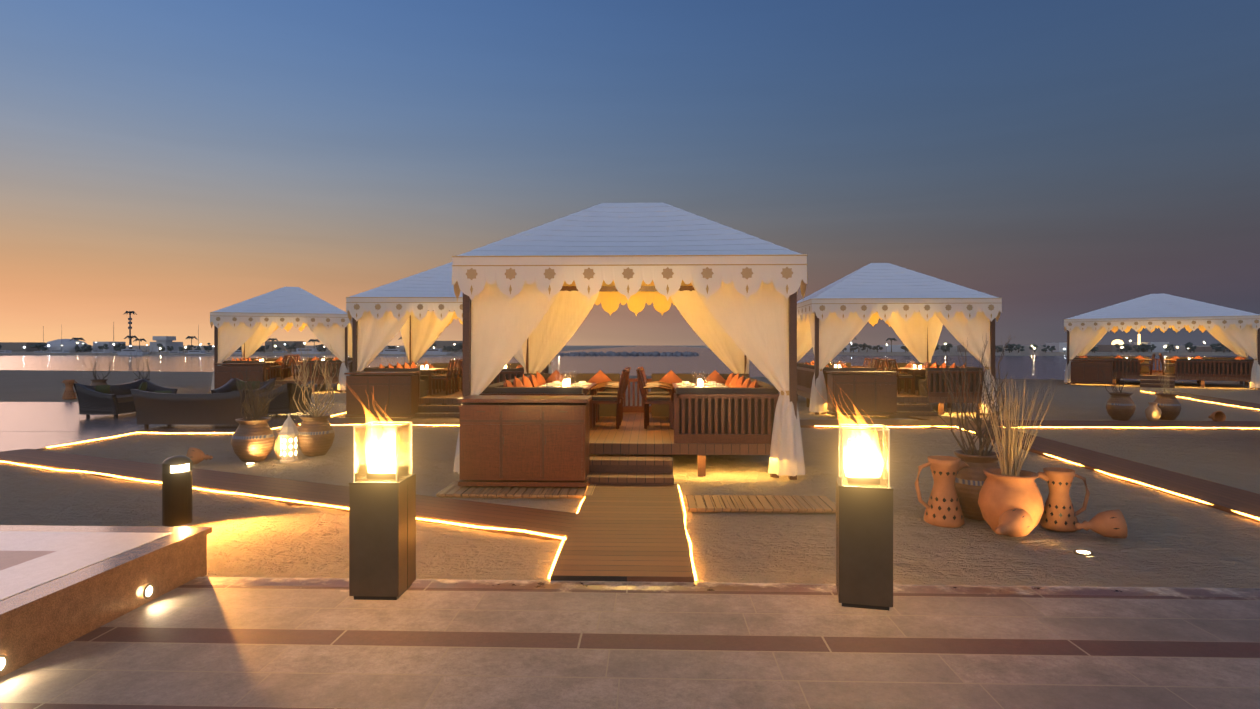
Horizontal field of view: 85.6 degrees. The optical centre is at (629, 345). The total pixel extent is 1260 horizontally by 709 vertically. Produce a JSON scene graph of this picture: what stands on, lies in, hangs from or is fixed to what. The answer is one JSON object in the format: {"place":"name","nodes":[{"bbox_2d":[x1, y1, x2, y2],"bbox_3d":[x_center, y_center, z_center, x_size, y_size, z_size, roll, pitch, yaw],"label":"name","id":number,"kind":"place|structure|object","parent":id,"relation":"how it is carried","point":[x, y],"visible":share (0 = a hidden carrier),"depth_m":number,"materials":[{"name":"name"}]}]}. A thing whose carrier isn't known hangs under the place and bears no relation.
{"place":"outdoors","nodes":[
{"label":"outdoors","id":0,"kind":"place"},
{"bbox_2d":[274,431,280,459],"bbox_3d":[-5.234,1.502,10.243,0.220,0.420,0.220,0,0,2],"label":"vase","id":1,"kind":"object","parent":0,"point":[277,445],"visible":0.29,"depth_m":10.15,"materials":[{"name":"ceramic"}]},
{"bbox_2d":[0,311,1231,351],"bbox_3d":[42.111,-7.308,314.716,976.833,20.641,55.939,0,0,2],"label":"shore buildings","id":2,"kind":"structure","parent":0,"point":[69,345],"depth_m":310.66,"materials":[{"name":"white painted plaster"}]},
{"bbox_2d":[0,346,1252,380],"bbox_3d":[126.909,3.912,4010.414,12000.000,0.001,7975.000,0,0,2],"label":"sea water","id":3,"kind":"structure","parent":0,"point":[707,361],"depth_m":153.74,"materials":[{"name":"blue liquid"}]},
{"bbox_2d":[0,326,450,354],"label":"buildings","id":4,"kind":"structure","parent":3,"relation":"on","point":[385,351],"depth_m":261.71,"materials":[{"name":"grey"}]},
{"bbox_2d":[557,351,698,355],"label":"breakwater rocks","id":5,"kind":"object","parent":3,"relation":"in","point":[686,353],"visible":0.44,"depth_m":260.00,"materials":[{"name":"grey stone"}]},
{"bbox_2d":[0,577,1259,708],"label":"plaza paving","id":6,"kind":"structure","parent":0,"point":[252,643],"depth_m":3.79,"materials":[{"name":"grey tile"}]},
{"bbox_2d":[0,525,211,677],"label":"granite platform","id":7,"kind":"structure","parent":6,"relation":"on","point":[60,586],"depth_m":4.25,"materials":[{"name":"brown stone"}]},
{"bbox_2d":[0,584,153,672],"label":"platform step lights","id":8,"kind":"object","parent":7,"relation":"attached to","point":[148,591],"visible":1,"depth_m":4.40,"materials":[{"name":"glass"}]},
{"bbox_2d":[349,421,415,599],"bbox_3d":[-1.689,1.116,4.668,0.334,1.152,0.334,0,0,2],"label":"fire lantern","id":9,"kind":"object","parent":6,"relation":"on","point":[382,535],"visible":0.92,"depth_m":4.51,"materials":[{"name":"metal"}]},
{"bbox_2d":[364,429,395,471],"bbox_3d":[-1.774,0.534,4.664,0.410,0.676,0.131,0,0,2],"label":"flame","id":10,"kind":"object","parent":9,"relation":"in","point":[385,458],"visible":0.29,"depth_m":4.69,"materials":[{"name":"white"}]},
{"bbox_2d":[836,424,893,610],"bbox_3d":[1.548,1.116,4.516,0.334,1.152,0.334,0,0,14],"label":"fire lantern","id":11,"kind":"object","parent":6,"relation":"on","point":[864,541],"visible":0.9,"depth_m":4.37,"materials":[{"name":"metal"}]},
{"bbox_2d":[843,431,879,475],"bbox_3d":[1.451,0.533,4.514,0.464,0.679,0.116,0,0,2],"label":"flame","id":12,"kind":"object","parent":11,"relation":"in","point":[858,453],"visible":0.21,"depth_m":4.53,"materials":[{"name":"white"}]},
{"bbox_2d":[0,346,1259,587],"bbox_3d":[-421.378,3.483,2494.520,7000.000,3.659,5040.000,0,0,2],"label":"beach sand","id":13,"kind":"structure","parent":0,"point":[1172,542],"depth_m":7.26,"materials":[{"name":"beige sand"}]},
{"bbox_2d":[0,431,136,451],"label":"walkway","id":14,"kind":"structure","parent":13,"relation":"on","point":[13,440],"depth_m":12.18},
{"bbox_2d":[61,380,76,399],"bbox_3d":[-17.686,1.402,21.493,0.414,0.620,0.374,0,0,-40],"label":"vase","id":15,"kind":"object","parent":13,"relation":"on","point":[69,393],"visible":0.98,"depth_m":21.40,"materials":[{"name":"ceramic"}]},
{"bbox_2d":[90,379,107,385],"bbox_3d":[-16.898,1.402,21.669,0.560,0.620,0.560,0,0,2],"label":"vase","id":16,"kind":"object","parent":13,"relation":"on","point":[98,382],"visible":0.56,"depth_m":21.52,"materials":[{"name":"brown ceramic"}]},
{"bbox_2d":[81,347,113,379],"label":"branches","id":17,"kind":"object","parent":16,"relation":"in","point":[95,378],"visible":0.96,"depth_m":21.66,"materials":[{"name":"brown"}]},
{"bbox_2d":[0,402,345,434],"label":"lounge deck","id":18,"kind":"structure","parent":13,"relation":"on","point":[44,416],"depth_m":14.87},
{"bbox_2d":[73,379,177,417],"bbox_3d":[-12.112,1.267,16.414,0.950,0.800,2.140,0,0,2],"label":"wicker sofa","id":19,"kind":"object","parent":18,"relation":"on","point":[115,400],"visible":0.75,"depth_m":15.57,"materials":[{"name":"black wicker"}]},
{"bbox_2d":[130,389,270,427],"bbox_3d":[-8.740,1.267,13.906,2.390,0.800,0.950,0,0,2],"label":"wicker sofa","id":20,"kind":"object","parent":18,"relation":"on","point":[167,407],"visible":0.77,"depth_m":13.50,"materials":[{"name":"brown wicker"}]},
{"bbox_2d":[211,378,275,393],"bbox_3d":[-9.830,1.267,17.393,1.190,0.800,0.950,0,0,2],"label":"wicker armchair","id":21,"kind":"object","parent":18,"relation":"on","point":[231,385],"visible":0.44,"depth_m":17.45,"materials":[{"name":"wicker"}]},
{"bbox_2d":[257,381,313,416],"bbox_3d":[-8.171,1.267,16.089,0.950,0.800,1.190,0,0,2],"label":"wicker armchair","id":22,"kind":"object","parent":18,"relation":"on","point":[283,403],"visible":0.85,"depth_m":15.61,"materials":[{"name":"brown wicker"}]},
{"bbox_2d":[162,455,191,526],"bbox_3d":[-4.351,1.387,6.544,0.244,0.651,0.244,0,0,2],"label":"bollard light","id":23,"kind":"object","parent":13,"relation":"on","point":[177,490],"visible":1,"depth_m":6.45,"materials":[{"name":"black metal"}]},
{"bbox_2d":[186,447,212,464],"bbox_3d":[-6.072,1.557,9.616,0.314,0.251,0.244,0,0,-18],"label":"terracotta vase","id":24,"kind":"object","parent":13,"relation":"on","point":[196,455],"visible":0.85,"depth_m":9.54,"materials":[{"name":"ceramic"}]},
{"bbox_2d":[213,363,266,388],"bbox_3d":[-13.358,1.137,23.364,1.520,1.030,0.600,0,0,-18],"label":"cabinet","id":25,"kind":"object","parent":13,"relation":"on","point":[223,373],"visible":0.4,"depth_m":23.11,"materials":[{"name":"brown wood"}]},
{"bbox_2d":[231,417,274,461],"bbox_3d":[-5.589,1.402,10.105,0.580,0.620,0.580,0,0,2],"label":"pot","id":26,"kind":"object","parent":13,"relation":"on","point":[252,440],"visible":0.94,"depth_m":9.92,"materials":[{"name":"brown ceramic"}]},
{"bbox_2d":[232,363,293,419],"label":"branches","id":27,"kind":"object","parent":26,"relation":"on","point":[256,415],"visible":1,"depth_m":10.12,"materials":[{"name":"brown plant"}]},
{"bbox_2d":[214,325,351,391],"bbox_3d":[-12.982,0.307,26.064,4.290,2.890,4.935,0,0,-18],"label":"tent frame","id":28,"kind":"object","parent":13,"relation":"on","point":[335,379],"visible":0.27,"depth_m":24.85,"materials":[{"name":"brown wood"}]},
{"bbox_2d":[269,355,287,378],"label":"chair","id":29,"kind":"object","parent":28,"relation":"on","point":[282,367],"visible":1,"depth_m":25.39,"materials":[{"name":"brown wood"}]},
{"bbox_2d":[210,287,351,391],"bbox_3d":[-13.084,-0.306,26.370,4.574,3.896,4.577,0,0,-18],"label":"tent canopy","id":30,"kind":"object","parent":28,"relation":"on","point":[253,323],"visible":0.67,"depth_m":24.75,"materials":[{"name":"fabric"}]},
{"bbox_2d":[272,355,289,377],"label":"chair","id":31,"kind":"object","parent":28,"relation":"on","point":[285,371],"visible":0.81,"depth_m":26.17,"materials":[{"name":"brown wood"}]},
{"bbox_2d":[275,355,291,377],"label":"chair","id":32,"kind":"object","parent":28,"relation":"on","point":[277,370],"visible":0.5,"depth_m":26.75,"materials":[{"name":"brown wood"}]},
{"bbox_2d":[223,356,351,379],"bbox_3d":[-13.083,0.855,26.370,4.190,0.835,3.900,0,0,-18],"label":"tent furniture","id":33,"kind":"object","parent":28,"relation":"on","point":[258,359],"visible":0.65,"depth_m":25.50,"materials":[{"name":"brown wood"}]},
{"bbox_2d":[291,355,302,378],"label":"chair","id":34,"kind":"object","parent":28,"relation":"on","point":[294,363],"visible":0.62,"depth_m":25.56,"materials":[{"name":"brown wood"}]},
{"bbox_2d":[294,355,299,377],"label":"chair","id":35,"kind":"object","parent":28,"relation":"on","point":[297,364],"visible":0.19,"depth_m":26.50,"materials":[{"name":"brown wood"}]},
{"bbox_2d":[279,413,298,462],"bbox_3d":[-5.012,1.352,10.006,0.259,0.720,0.259,0,0,-38],"label":"lantern","id":36,"kind":"object","parent":13,"relation":"on","point":[288,433],"visible":1,"depth_m":9.92,"materials":[{"name":"beige"}]},
{"bbox_2d":[0,449,577,541],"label":"walkway","id":37,"kind":"structure","parent":13,"relation":"on","point":[543,521],"depth_m":7.66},
{"bbox_2d":[298,414,334,456],"bbox_3d":[-4.893,1.402,10.583,0.560,0.620,0.560,0,0,2],"label":"pot","id":38,"kind":"object","parent":13,"relation":"on","point":[316,435],"visible":0.94,"depth_m":10.40,"materials":[{"name":"brown ceramic"}]},
{"bbox_2d":[281,341,339,416],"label":"branches","id":39,"kind":"object","parent":38,"relation":"in","point":[316,413],"visible":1,"depth_m":10.61,"materials":[{"name":"beige plant"}]},
{"bbox_2d":[344,372,419,417],"bbox_3d":[-5.675,1.137,15.638,1.520,1.030,0.600,0,0,-1],"label":"cabinet","id":40,"kind":"object","parent":13,"relation":"on","point":[381,394],"visible":0.98,"depth_m":15.36,"materials":[{"name":"brown wood"}]},
{"bbox_2d":[413,417,456,417],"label":"walkway","id":41,"kind":"structure","parent":13,"relation":"on","point":[434,417],"depth_m":15.63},
{"bbox_2d":[352,310,550,417],"bbox_3d":[-4.505,0.307,18.100,4.290,2.890,4.935,0,0,-1],"label":"tent frame","id":42,"kind":"object","parent":13,"relation":"on","point":[428,409],"visible":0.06,"depth_m":16.35,"materials":[{"name":"brown wood"}]},
{"bbox_2d":[429,359,454,394],"bbox_3d":[-4.852,0.820,17.672,0.596,0.905,0.494,0,0,-4],"label":"chair","id":43,"kind":"object","parent":42,"relation":"on","point":[434,377],"visible":1,"depth_m":17.47,"materials":[{"name":"brown wood"}]},
{"bbox_2d":[437,359,459,392],"bbox_3d":[-4.860,0.820,18.323,0.596,0.905,0.494,0,0,-5],"label":"chair","id":44,"kind":"object","parent":42,"relation":"on","point":[454,375],"visible":0.67,"depth_m":18.19,"materials":[{"name":"brown wood"}]},
{"bbox_2d":[346,262,551,372],"bbox_3d":[-4.504,-0.306,18.429,4.558,3.896,4.563,0,0,-1],"label":"tent canopy","id":45,"kind":"object","parent":42,"relation":"on","point":[381,314],"visible":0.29,"depth_m":16.35,"materials":[{"name":"fabric"}]},
{"bbox_2d":[443,358,462,390],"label":"chair","id":46,"kind":"object","parent":42,"relation":"on","point":[459,375],"visible":0.25,"depth_m":18.76,"materials":[{"name":"brown wood"}]},
{"bbox_2d":[364,361,548,396],"bbox_3d":[-4.509,0.855,18.422,4.190,0.835,3.900,0,0,-1],"label":"tent furniture","id":47,"kind":"object","parent":42,"relation":"on","point":[425,368],"visible":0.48,"depth_m":18.09,"materials":[{"name":"brown wood"}]},
{"bbox_2d":[458,359,462,393],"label":"chair","id":48,"kind":"object","parent":42,"relation":"on","point":[460,365],"visible":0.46,"depth_m":17.45,"materials":[{"name":"brown wood"}]},
{"bbox_2d":[436,481,595,498],"bbox_3d":[-1.276,1.682,7.917,1.750,0.051,0.750,0,0,2],"label":"mat","id":49,"kind":"object","parent":13,"relation":"on","point":[453,489],"visible":0.6,"depth_m":7.69,"materials":[{"name":"brown wood"}]},
{"bbox_2d":[456,395,591,487],"bbox_3d":[-1.239,1.137,8.146,1.520,1.030,0.600,0,0,2],"label":"cabinet","id":50,"kind":"object","parent":13,"relation":"on","point":[527,440],"visible":0.94,"depth_m":7.86,"materials":[{"name":"brown wood"}]},
{"bbox_2d":[0,335,1230,352],"bbox_3d":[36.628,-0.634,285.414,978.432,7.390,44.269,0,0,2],"label":"shore trees","id":51,"kind":"object","parent":13,"relation":"on","point":[459,346],"visible":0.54,"depth_m":287.17,"materials":[{"name":"black plant"}]},
{"bbox_2d":[551,484,693,581],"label":"walkway","id":52,"kind":"structure","parent":13,"relation":"on","point":[626,532],"depth_m":5.81,"materials":[{"name":"brown wood"}]},
{"bbox_2d":[23,340,1223,352],"bbox_3d":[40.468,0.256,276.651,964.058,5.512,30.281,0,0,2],"label":"shore lights","id":53,"kind":"object","parent":13,"relation":"on","point":[454,347],"visible":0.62,"depth_m":276.33,"materials":[{"name":"grey"}]},
{"bbox_2d":[452,203,807,475],"bbox_3d":[0.048,-0.306,10.876,4.571,3.896,4.566,0,0,2],"label":"canopy","id":54,"kind":"object","parent":13,"relation":"on","point":[733,307],"visible":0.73,"depth_m":8.83,"materials":[{"name":"white fabric"}]},
{"bbox_2d":[0,391,1259,580],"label":"led strips","id":55,"kind":"object","parent":13,"relation":"on","point":[564,538],"visible":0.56,"depth_m":8.03,"materials":[{"name":"glowing warm light"},{"name":"plastic"}]},
{"bbox_2d":[463,286,796,485],"bbox_3d":[0.038,0.307,10.554,4.290,2.890,4.935,0,0,2],"label":"tent frame","id":56,"kind":"object","parent":13,"relation":"on","point":[630,437],"visible":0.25,"depth_m":8.80,"materials":[{"name":"brown wood"}]},
{"bbox_2d":[589,368,628,428],"bbox_3d":[-0.313,0.820,10.586,0.596,0.905,0.494,0,0,3],"label":"chair","id":57,"kind":"object","parent":56,"relation":"on","point":[606,399],"visible":1,"depth_m":10.38,"materials":[{"name":"brown wood"}]},
{"bbox_2d":[595,367,630,421],"bbox_3d":[-0.286,0.820,11.438,0.596,0.905,0.494,0,0,1],"label":"chair","id":58,"kind":"object","parent":56,"relation":"on","point":[597,392],"visible":0.4,"depth_m":11.31,"materials":[{"name":"brown wood"}]},
{"bbox_2d":[482,370,778,433],"bbox_3d":[0.048,0.855,10.876,4.190,0.835,3.900,0,0,2],"label":"tent furniture","id":59,"kind":"object","parent":56,"relation":"on","point":[713,382],"visible":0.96,"depth_m":10.11,"materials":[{"name":"brown wood"}]},
{"bbox_2d":[637,367,671,422],"bbox_3d":[0.418,0.820,11.420,0.596,0.905,0.494,0,0,6],"label":"chair","id":60,"kind":"object","parent":56,"relation":"on","point":[659,393],"visible":0.21,"depth_m":11.21,"materials":[{"name":"brown wood"}]},
{"bbox_2d":[636,368,673,428],"bbox_3d":[0.391,0.820,10.570,0.596,0.905,0.494,0,0,6],"label":"chair","id":61,"kind":"object","parent":56,"relation":"on","point":[653,399],"visible":0.94,"depth_m":10.37,"materials":[{"name":"brown wood"}]},
{"bbox_2d":[685,495,835,512],"bbox_3d":[1.373,1.682,7.203,1.550,0.051,0.620,0,0,2],"label":"mat","id":62,"kind":"object","parent":13,"relation":"on","point":[773,503],"visible":0.92,"depth_m":7.12,"materials":[{"name":"brown wood"}]},
{"bbox_2d":[295,418,1259,429],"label":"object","id":63,"kind":"object","parent":13,"relation":"on","point":[425,422],"visible":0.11,"depth_m":14.45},
{"bbox_2d":[826,371,897,415],"bbox_3d":[5.465,1.137,16.080,1.520,1.030,0.600,0,0,4],"label":"cabinet","id":64,"kind":"object","parent":13,"relation":"on","point":[867,393],"visible":1,"depth_m":15.80,"materials":[{"name":"brown wood"}]},
{"bbox_2d":[797,313,994,417],"bbox_3d":[6.825,0.307,18.442,4.290,2.890,4.935,0,0,4],"label":"tent frame","id":65,"kind":"object","parent":13,"relation":"on","point":[907,405],"visible":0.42,"depth_m":16.68,"materials":[{"name":"brown wood"}]},
{"bbox_2d":[850,358,870,367],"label":"chair","id":66,"kind":"object","parent":65,"relation":"on","point":[869,362],"visible":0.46,"depth_m":19.43,"materials":[{"name":"brown wood"}]},
{"bbox_2d":[861,358,877,367],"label":"chair","id":67,"kind":"object","parent":65,"relation":"on","point":[874,360],"visible":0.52,"depth_m":18.78,"materials":[{"name":"brown wood"}]},
{"bbox_2d":[876,359,885,370],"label":"chair","id":68,"kind":"object","parent":65,"relation":"on","point":[882,361],"visible":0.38,"depth_m":18.07,"materials":[{"name":"brown wood"}]},
{"bbox_2d":[797,360,982,396],"bbox_3d":[6.847,0.855,18.764,4.190,0.835,3.900,0,0,4],"label":"tent furniture","id":69,"kind":"object","parent":65,"relation":"on","point":[921,369],"visible":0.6,"depth_m":17.60,"materials":[{"name":"brown wood"}]},
{"bbox_2d":[883,359,905,391],"bbox_3d":[7.191,0.820,18.641,0.596,0.905,0.494,0,0,4],"label":"chair","id":70,"kind":"object","parent":65,"relation":"on","point":[886,362],"visible":0.21,"depth_m":18.43,"materials":[{"name":"brown wood"}]},
{"bbox_2d":[797,263,1001,412],"bbox_3d":[6.847,-0.306,18.769,4.573,3.896,4.559,0,0,4],"label":"canopy","id":71,"kind":"object","parent":65,"relation":"on","point":[908,306],"visible":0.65,"depth_m":16.79,"materials":[{"name":"fabric"}]},
{"bbox_2d":[888,359,915,393],"bbox_3d":[7.148,0.820,17.987,0.596,0.905,0.494,0,0,-1],"label":"chair","id":72,"kind":"object","parent":65,"relation":"on","point":[907,377],"visible":0.81,"depth_m":17.77,"materials":[{"name":"brown wood"}]},
{"bbox_2d":[908,415,964,420],"bbox_3d":[6.960,1.705,16.035,0.860,0.090,1.981,0,0,-8],"label":"doormat","id":73,"kind":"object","parent":13,"relation":"on","point":[935,418],"visible":0.36,"depth_m":15.63,"materials":[{"name":"brown wood"}]},
{"bbox_2d":[915,456,969,527],"bbox_3d":[2.994,1.397,6.528,0.421,0.630,0.380,0,0,36],"label":"jug","id":74,"kind":"object","parent":13,"relation":"on","point":[942,505],"visible":0.98,"depth_m":6.44,"materials":[{"name":"ceramic"}]},
{"bbox_2d":[954,450,1001,520],"bbox_3d":[3.460,1.392,6.766,0.540,0.640,0.540,0,0,2],"label":"pot","id":75,"kind":"object","parent":13,"relation":"on","point":[969,482],"visible":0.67,"depth_m":6.61,"materials":[{"name":"brown ceramic"}]},
{"bbox_2d":[920,332,1018,455],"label":"branches","id":76,"kind":"object","parent":75,"relation":"in","point":[979,434],"visible":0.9,"depth_m":6.76,"materials":[{"name":"brown"}]},
{"bbox_2d":[978,468,1043,536],"bbox_3d":[3.473,1.437,6.216,0.530,0.550,0.530,0,0,2],"label":"terracotta pot","id":77,"kind":"object","parent":13,"relation":"on","point":[999,493],"visible":0.81,"depth_m":6.05,"materials":[{"name":"orange ceramic"}]},
{"bbox_2d":[979,374,1057,475],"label":"twigs","id":78,"kind":"object","parent":77,"relation":"in","point":[1010,458],"visible":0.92,"depth_m":6.18,"materials":[{"name":"beige plant"}]},
{"bbox_2d":[995,508,1032,536],"bbox_3d":[3.286,1.550,5.909,0.374,0.254,0.244,0,0,-33],"label":"terracotta vase","id":79,"kind":"object","parent":13,"relation":"on","point":[1015,522],"visible":0.98,"depth_m":5.87,"materials":[{"name":"ceramic"}]},
{"bbox_2d":[1037,467,1089,531],"bbox_3d":[4.023,1.437,6.355,0.369,0.550,0.332,0,0,-30],"label":"jug","id":80,"kind":"object","parent":13,"relation":"on","point":[1059,514],"visible":0.92,"depth_m":6.28,"materials":[{"name":"ceramic"}]},
{"bbox_2d":[1073,549,1093,555],"bbox_3d":[3.702,1.695,5.558,0.140,0.014,0.140,0,0,2],"label":"uplight","id":81,"kind":"object","parent":13,"relation":"on","point":[1083,552],"visible":0.98,"depth_m":5.54,"materials":[{"name":"metal"}]},
{"bbox_2d":[1070,359,1113,384],"bbox_3d":[19.605,1.137,28.908,1.520,1.030,0.600,0,0,38],"label":"cabinet","id":82,"kind":"object","parent":13,"relation":"on","point":[1085,371],"visible":0.94,"depth_m":28.70,"materials":[{"name":"brown wood"}]},
{"bbox_2d":[1074,509,1127,537],"bbox_3d":[4.095,1.550,5.947,0.374,0.254,0.244,0,0,17],"label":"terracotta vase","id":83,"kind":"object","parent":13,"relation":"on","point":[1110,523],"visible":1,"depth_m":5.86,"materials":[{"name":"ceramic"}]},
{"bbox_2d":[955,426,1259,521],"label":"walkway","id":84,"kind":"structure","parent":13,"relation":"on","point":[1222,497],"depth_m":8.61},
{"bbox_2d":[1106,392,1135,420],"bbox_3d":[11.223,1.402,15.575,0.560,0.620,0.560,0,0,2],"label":"pot","id":85,"kind":"object","parent":13,"relation":"on","point":[1120,406],"visible":0.96,"depth_m":15.40,"materials":[{"name":"brown ceramic"}]},
{"bbox_2d":[1098,345,1131,392],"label":"branches","id":86,"kind":"object","parent":85,"relation":"in","point":[1111,379],"visible":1,"depth_m":15.59,"materials":[{"name":"brown plant"}]},
{"bbox_2d":[1145,402,1161,420],"bbox_3d":[11.765,1.502,15.307,0.300,0.420,0.300,0,0,2],"label":"lantern","id":87,"kind":"object","parent":13,"relation":"on","point":[1153,412],"visible":0.9,"depth_m":15.23,"materials":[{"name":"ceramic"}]},
{"bbox_2d":[1067,328,1259,388],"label":"tent frame","id":88,"kind":"object","parent":13,"relation":"on","point":[1157,375],"visible":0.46,"depth_m":27.56,"materials":[{"name":"brown wood"}]},
{"bbox_2d":[1140,354,1155,374],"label":"chair","id":89,"kind":"object","parent":88,"relation":"on","point":[1149,364],"visible":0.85,"depth_m":29.26,"materials":[{"name":"brown wood"}]},
{"bbox_2d":[1064,293,1259,387],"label":"canopy","id":90,"kind":"object","parent":88,"relation":"on","point":[1233,330],"visible":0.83,"depth_m":28.59,"materials":[{"name":"fabric"}]},
{"bbox_2d":[1073,355,1253,374],"bbox_3d":[23.133,0.855,29.866,6.190,0.835,4.200,0,0,38],"label":"tent furniture","id":91,"kind":"object","parent":88,"relation":"on","point":[1145,369],"visible":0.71,"depth_m":28.73,"materials":[{"name":"brown wood"}]},
{"bbox_2d":[1159,354,1175,374],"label":"chair","id":92,"kind":"object","parent":88,"relation":"on","point":[1162,361],"visible":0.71,"depth_m":29.00,"materials":[{"name":"brown wood"}]},
{"bbox_2d":[1154,393,1180,419],"bbox_3d":[12.325,1.412,15.640,0.540,0.600,0.540,0,0,2],"label":"pot","id":93,"kind":"object","parent":13,"relation":"on","point":[1169,405],"visible":0.85,"depth_m":15.46,"materials":[{"name":"brown ceramic"}]},
{"bbox_2d":[1160,360,1178,393],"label":"branches","id":94,"kind":"object","parent":93,"relation":"in","point":[1165,386],"visible":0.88,"depth_m":15.63,"materials":[{"name":"beige plant"}]},
{"bbox_2d":[1143,391,1259,410],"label":"walkway","id":95,"kind":"structure","parent":13,"relation":"on","point":[1236,403],"depth_m":20.45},
{"bbox_2d":[1208,411,1225,421],"bbox_3d":[12.854,1.557,14.966,0.244,0.251,0.314,0,0,2],"label":"vase","id":96,"kind":"object","parent":13,"relation":"on","point":[1218,416],"visible":0.98,"depth_m":14.88,"materials":[{"name":"ceramic"}]},
{"bbox_2d":[0,0,1259,345],"label":"sky","id":97,"kind":"structure","parent":0,"point":[173,164],"materials":[{"name":"blue"}]},
{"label":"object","id":98,"kind":"object","parent":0,"visible":0},
{"bbox_2d":[125,349,154,378],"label":"branches","id":99,"kind":"object","parent":98,"relation":"in","point":[140,367],"visible":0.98,"depth_m":22.05,"materials":[{"name":"brown"}]}
]}

